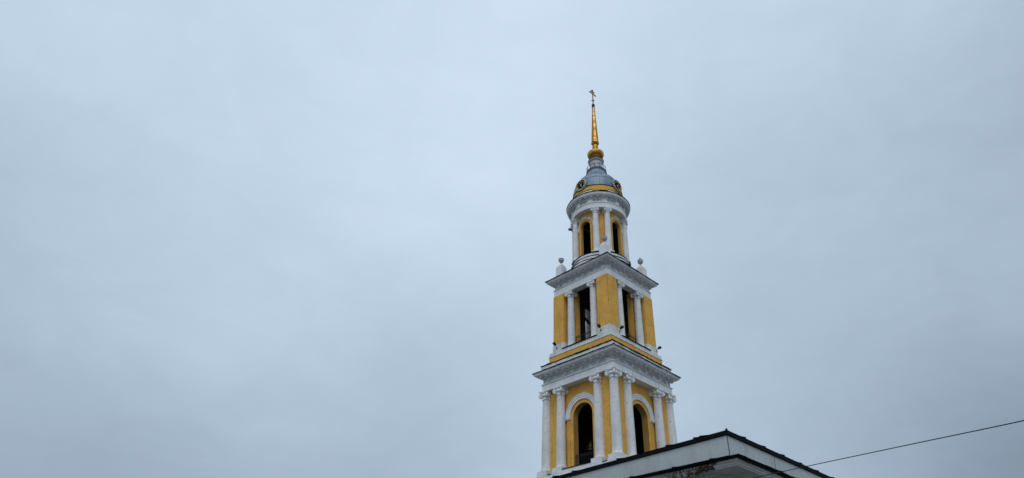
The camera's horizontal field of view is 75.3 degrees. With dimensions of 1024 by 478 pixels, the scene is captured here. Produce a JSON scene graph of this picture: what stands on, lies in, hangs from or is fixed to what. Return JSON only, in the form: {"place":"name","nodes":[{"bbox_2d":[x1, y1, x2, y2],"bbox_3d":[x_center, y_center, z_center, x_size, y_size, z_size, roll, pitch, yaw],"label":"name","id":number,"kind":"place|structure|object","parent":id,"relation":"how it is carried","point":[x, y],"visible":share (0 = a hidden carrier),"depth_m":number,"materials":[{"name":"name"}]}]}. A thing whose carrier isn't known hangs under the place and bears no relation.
{"place":"outdoors","nodes":[
{"label":"outdoors","id":0,"kind":"place"},
{"bbox_2d":[0,0,1023,477],"label":"sky","id":1,"kind":"structure","parent":0,"point":[239,238],"materials":[{"name":"grey"}]},
{"bbox_2d":[532,90,680,477],"bbox_3d":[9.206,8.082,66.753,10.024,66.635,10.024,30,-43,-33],"label":"bell tower","id":2,"kind":"structure","parent":0,"point":[607,389],"depth_m":61.98,"materials":[{"name":"paint"}]},
{"bbox_2d":[585,439,593,452],"bbox_3d":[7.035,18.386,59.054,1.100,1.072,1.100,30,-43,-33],"label":"bell","id":3,"kind":"object","parent":2,"relation":"hanging from","point":[590,447],"visible":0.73,"depth_m":58.70,"materials":[{"name":"brown metal"}]},
{"bbox_2d":[552,428,834,477],"bbox_3d":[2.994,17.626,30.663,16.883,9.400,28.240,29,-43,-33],"label":"portico building","id":4,"kind":"structure","parent":0,"point":[725,453],"depth_m":21.01,"materials":[{"name":"grey paint"}]},
{"bbox_2d":[753,420,1023,477],"bbox_3d":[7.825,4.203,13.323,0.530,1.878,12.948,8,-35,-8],"label":"overhead wire","id":5,"kind":"object","parent":4,"relation":"attached to","point":[899,446],"visible":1,"depth_m":13.56,"materials":[{"name":"black metal"}]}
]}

